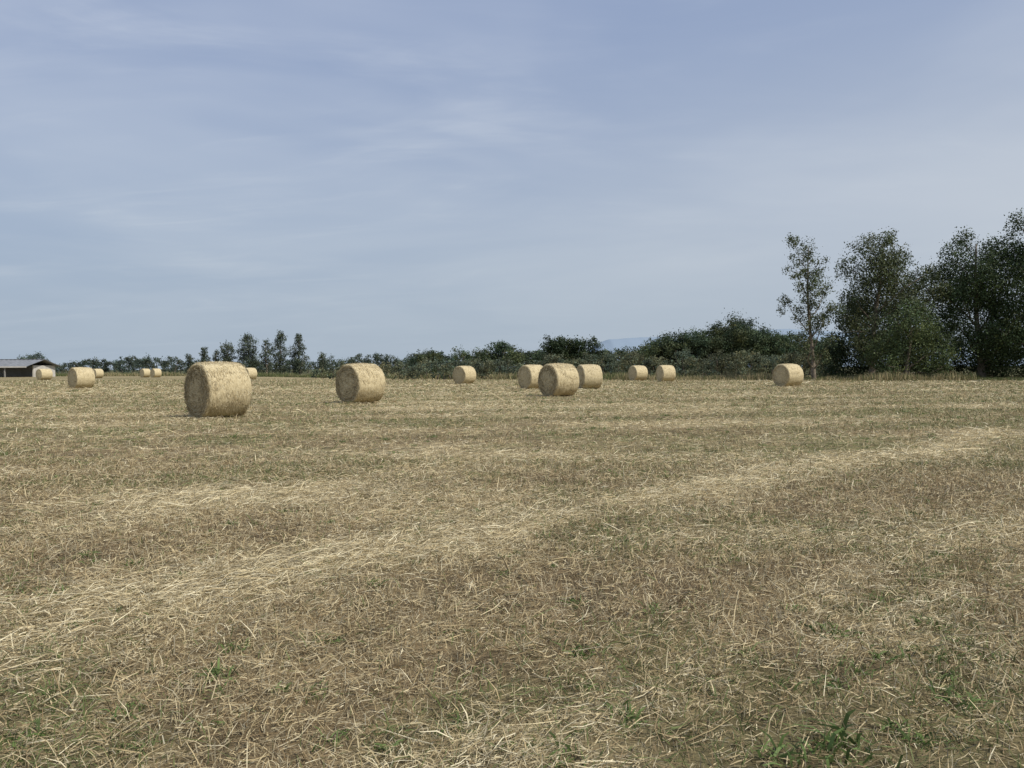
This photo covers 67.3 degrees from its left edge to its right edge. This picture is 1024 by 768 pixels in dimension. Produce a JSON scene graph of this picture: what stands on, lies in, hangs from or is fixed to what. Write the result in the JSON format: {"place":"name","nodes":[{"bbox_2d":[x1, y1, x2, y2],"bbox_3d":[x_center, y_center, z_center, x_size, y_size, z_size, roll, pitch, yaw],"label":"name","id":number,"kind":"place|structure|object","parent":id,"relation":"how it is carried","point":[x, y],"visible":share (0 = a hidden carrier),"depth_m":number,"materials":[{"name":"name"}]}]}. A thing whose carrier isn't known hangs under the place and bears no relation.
{"place":"outdoors","nodes":[
{"label":"outdoors","id":0,"kind":"place"},
{"bbox_2d":[0,366,1023,767],"bbox_3d":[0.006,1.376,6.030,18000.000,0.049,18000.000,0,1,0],"label":"ground","id":1,"kind":"structure","parent":0,"point":[634,740],"depth_m":4.64,"materials":[{"name":"beige plant"}]},
{"bbox_2d":[0,359,59,376],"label":"farm shed","id":2,"kind":"structure","parent":1,"relation":"on","point":[19,367],"depth_m":177.56,"materials":[{"name":"metal"}]},
{"bbox_2d":[36,369,52,379],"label":"hay bale","id":3,"kind":"object","parent":1,"relation":"on","point":[44,374],"visible":1,"depth_m":119.40,"materials":[{"name":"plant"}]},
{"bbox_2d":[67,367,95,388],"bbox_3d":[-34.902,-0.518,62.481,3.034,1.795,2.182,1,1,37],"label":"hay bale","id":4,"kind":"object","parent":1,"relation":"on","point":[80,377],"visible":0.88,"depth_m":61.98,"materials":[{"name":"plant"}]},
{"bbox_2d":[93,369,103,377],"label":"hay bale","id":5,"kind":"object","parent":1,"relation":"on","point":[99,373],"visible":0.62,"depth_m":140.44,"materials":[{"name":"plant"}]},
{"bbox_2d":[140,369,150,376],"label":"hay bale","id":6,"kind":"object","parent":1,"relation":"on","point":[144,372],"visible":0.88,"depth_m":151.42,"materials":[{"name":"plant"}]},
{"bbox_2d":[150,368,161,376],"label":"hay bale","id":7,"kind":"object","parent":1,"relation":"on","point":[155,372],"visible":0.95,"depth_m":148.45,"materials":[{"name":"plant"}]},
{"bbox_2d":[183,354,194,372],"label":"eucalyptus tree","id":8,"kind":"object","parent":1,"relation":"on","point":[190,362],"visible":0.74,"depth_m":214.20,"materials":[{"name":"green plant"}]},
{"bbox_2d":[198,347,210,361],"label":"eucalyptus tree","id":9,"kind":"object","parent":1,"relation":"on","point":[203,352],"visible":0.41,"depth_m":217.73,"materials":[{"name":"green plant"}]},
{"bbox_2d":[212,349,218,361],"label":"eucalyptus tree","id":10,"kind":"object","parent":1,"relation":"on","point":[215,354],"visible":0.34,"depth_m":220.59,"materials":[{"name":"green plant"}]},
{"bbox_2d":[174,361,264,419],"bbox_3d":[-9.239,0.156,24.049,3.570,1.800,2.541,1,2,42],"label":"hay bale","id":11,"kind":"object","parent":1,"relation":"on","point":[214,389],"visible":0.97,"depth_m":23.56,"materials":[{"name":"plant"}]},
{"bbox_2d":[17,348,431,374],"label":"distant trees","id":12,"kind":"object","parent":1,"relation":"on","point":[134,365],"visible":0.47,"depth_m":266.60,"materials":[{"name":"green plant"}]},
{"bbox_2d":[218,340,237,361],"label":"eucalyptus tree","id":13,"kind":"object","parent":1,"relation":"on","point":[225,356],"visible":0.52,"depth_m":219.53,"materials":[{"name":"green plant"}]},
{"bbox_2d":[235,332,260,371],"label":"eucalyptus tree","id":14,"kind":"object","parent":1,"relation":"on","point":[252,360],"visible":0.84,"depth_m":219.29,"materials":[{"name":"green plant"}]},
{"bbox_2d":[245,368,256,378],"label":"hay bale","id":15,"kind":"object","parent":1,"relation":"on","point":[252,372],"visible":0.57,"depth_m":112.44,"materials":[{"name":"plant"}]},
{"bbox_2d":[258,338,275,372],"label":"eucalyptus tree","id":16,"kind":"object","parent":1,"relation":"on","point":[266,364],"visible":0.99,"depth_m":211.19,"materials":[{"name":"green plant"}]},
{"bbox_2d":[269,330,292,373],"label":"eucalyptus tree","id":17,"kind":"object","parent":1,"relation":"on","point":[279,358],"visible":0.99,"depth_m":215.56,"materials":[{"name":"green plant"}]},
{"bbox_2d":[289,333,309,373],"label":"eucalyptus tree","id":18,"kind":"object","parent":1,"relation":"on","point":[298,364],"visible":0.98,"depth_m":219.46,"materials":[{"name":"green plant"}]},
{"bbox_2d":[316,352,329,372],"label":"eucalyptus tree","id":19,"kind":"object","parent":1,"relation":"on","point":[322,360],"visible":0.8,"depth_m":208.69,"materials":[{"name":"green plant"}]},
{"bbox_2d":[328,362,386,403],"bbox_3d":[-6.624,-0.057,33.642,2.922,1.803,2.707,1,2,41],"label":"hay bale","id":20,"kind":"object","parent":1,"relation":"on","point":[360,382],"visible":0.94,"depth_m":33.15,"materials":[{"name":"plant"}]},
{"bbox_2d":[450,365,475,383],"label":"hay bale","id":21,"kind":"object","parent":1,"relation":"on","point":[464,374],"visible":0.93,"depth_m":72.98,"materials":[{"name":"plant"}]},
{"bbox_2d":[0,378,1023,767],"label":"loose straw","id":22,"kind":"object","parent":1,"relation":"on","point":[160,590],"visible":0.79,"depth_m":6.11,"materials":[{"name":"beige plant"}]},
{"bbox_2d":[0,375,1023,767],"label":"stubble","id":23,"kind":"object","parent":1,"relation":"on","point":[262,383],"visible":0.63,"depth_m":5.91,"materials":[{"name":"beige plant"}]},
{"bbox_2d":[0,381,1023,767],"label":"green weeds","id":24,"kind":"object","parent":1,"relation":"on","point":[802,741],"visible":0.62,"depth_m":3.58,"materials":[{"name":"green plant"}]},
{"bbox_2d":[517,364,542,388],"bbox_3d":[1.386,-0.534,55.221,2.241,1.787,2.790,-1,1,-34],"label":"hay bale","id":25,"kind":"object","parent":1,"relation":"on","point":[528,375],"visible":0.72,"depth_m":54.37,"materials":[{"name":"plant"}]},
{"bbox_2d":[537,362,579,396],"bbox_3d":[2.362,-0.244,40.609,2.600,1.803,3.015,-1,1,-35],"label":"hay bale","id":26,"kind":"object","parent":1,"relation":"on","point":[557,379],"visible":0.96,"depth_m":40.03,"materials":[{"name":"plant"}]},
{"bbox_2d":[539,334,605,367],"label":"dark oak trees","id":27,"kind":"object","parent":1,"relation":"on","point":[574,347],"visible":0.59,"depth_m":128.04,"materials":[{"name":"green plant"}]},
{"bbox_2d":[311,346,834,379],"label":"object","id":28,"kind":"object","parent":1,"relation":"on","point":[712,361],"visible":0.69,"depth_m":105.71,"materials":[{"name":"green plant"}]},
{"bbox_2d":[576,364,602,388],"bbox_3d":[5.385,-0.535,54.427,2.792,1.786,2.573,-1,1,-18],"label":"hay bale","id":29,"kind":"object","parent":1,"relation":"on","point":[590,376],"visible":0.8,"depth_m":53.91,"materials":[{"name":"plant"}]},
{"bbox_2d":[406,308,842,375],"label":"distant trees","id":30,"kind":"object","parent":1,"relation":"on","point":[735,336],"visible":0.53,"depth_m":137.95,"materials":[{"name":"green plant"}]},
{"bbox_2d":[628,365,647,380],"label":"hay bale","id":31,"kind":"object","parent":1,"relation":"on","point":[637,372],"visible":0.9,"depth_m":87.91,"materials":[{"name":"plant"}]},
{"bbox_2d":[656,365,675,381],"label":"hay bale","id":32,"kind":"object","parent":1,"relation":"on","point":[666,373],"visible":0.91,"depth_m":80.35,"materials":[{"name":"plant"}]},
{"bbox_2d":[772,363,803,386],"bbox_3d":[20.874,-0.697,58.581,2.362,1.788,2.628,-1,1,-26],"label":"hay bale","id":33,"kind":"object","parent":1,"relation":"on","point":[788,374],"visible":0.86,"depth_m":57.92,"materials":[{"name":"plant"}]},
{"bbox_2d":[776,232,845,378],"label":"eucalyptus tree","id":34,"kind":"object","parent":1,"relation":"on","point":[824,318],"visible":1,"depth_m":84.27,"materials":[{"name":"green plant"}]},
{"bbox_2d":[832,226,956,374],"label":"eucalyptus tree","id":35,"kind":"object","parent":1,"relation":"on","point":[883,280],"visible":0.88,"depth_m":86.41,"materials":[{"name":"green plant"}]},
{"bbox_2d":[832,267,979,372],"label":"broadleaf tree","id":36,"kind":"object","parent":1,"relation":"on","point":[933,309],"visible":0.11,"depth_m":95.82,"materials":[{"name":"green plant"}]},
{"bbox_2d":[853,293,963,377],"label":"broadleaf tree","id":37,"kind":"object","parent":1,"relation":"on","point":[915,338],"visible":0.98,"depth_m":81.27,"materials":[{"name":"green plant"}]},
{"bbox_2d":[815,319,1023,377],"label":"understory bushes","id":38,"kind":"object","parent":1,"relation":"on","point":[837,351],"visible":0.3,"depth_m":91.07,"materials":[{"name":"green plant"}]},
{"bbox_2d":[922,226,1023,377],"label":"broadleaf tree","id":39,"kind":"object","parent":1,"relation":"on","point":[981,292],"visible":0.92,"depth_m":84.58,"materials":[{"name":"green plant"}]},
{"bbox_2d":[924,239,1022,375],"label":"broadleaf tree","id":40,"kind":"object","parent":1,"relation":"on","point":[972,300],"visible":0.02,"depth_m":97.21,"materials":[{"name":"green plant"}]},
{"bbox_2d":[979,208,1023,370],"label":"broadleaf tree","id":41,"kind":"object","parent":1,"relation":"on","point":[1017,247],"visible":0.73,"depth_m":83.48,"materials":[{"name":"green plant"}]},
{"bbox_2d":[0,0,1023,369],"label":"sky","id":42,"kind":"structure","parent":0,"point":[396,178],"materials":[{"name":"blue"}]},
{"bbox_2d":[55,370,1023,380],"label":"tall grass","id":43,"kind":"structure","parent":0,"point":[885,376],"depth_m":88.16,"materials":[{"name":"plant"}]},
{"bbox_2d":[590,337,747,365],"bbox_3d":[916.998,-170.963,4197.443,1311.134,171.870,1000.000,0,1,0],"label":"hills","id":44,"kind":"structure","parent":0,"point":[610,344],"depth_m":4004.96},
{"bbox_2d":[766,329,1022,366],"bbox_3d":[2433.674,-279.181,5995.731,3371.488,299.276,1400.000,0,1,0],"label":"hills","id":45,"kind":"structure","parent":0,"point":[796,331],"depth_m":5761.24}
]}

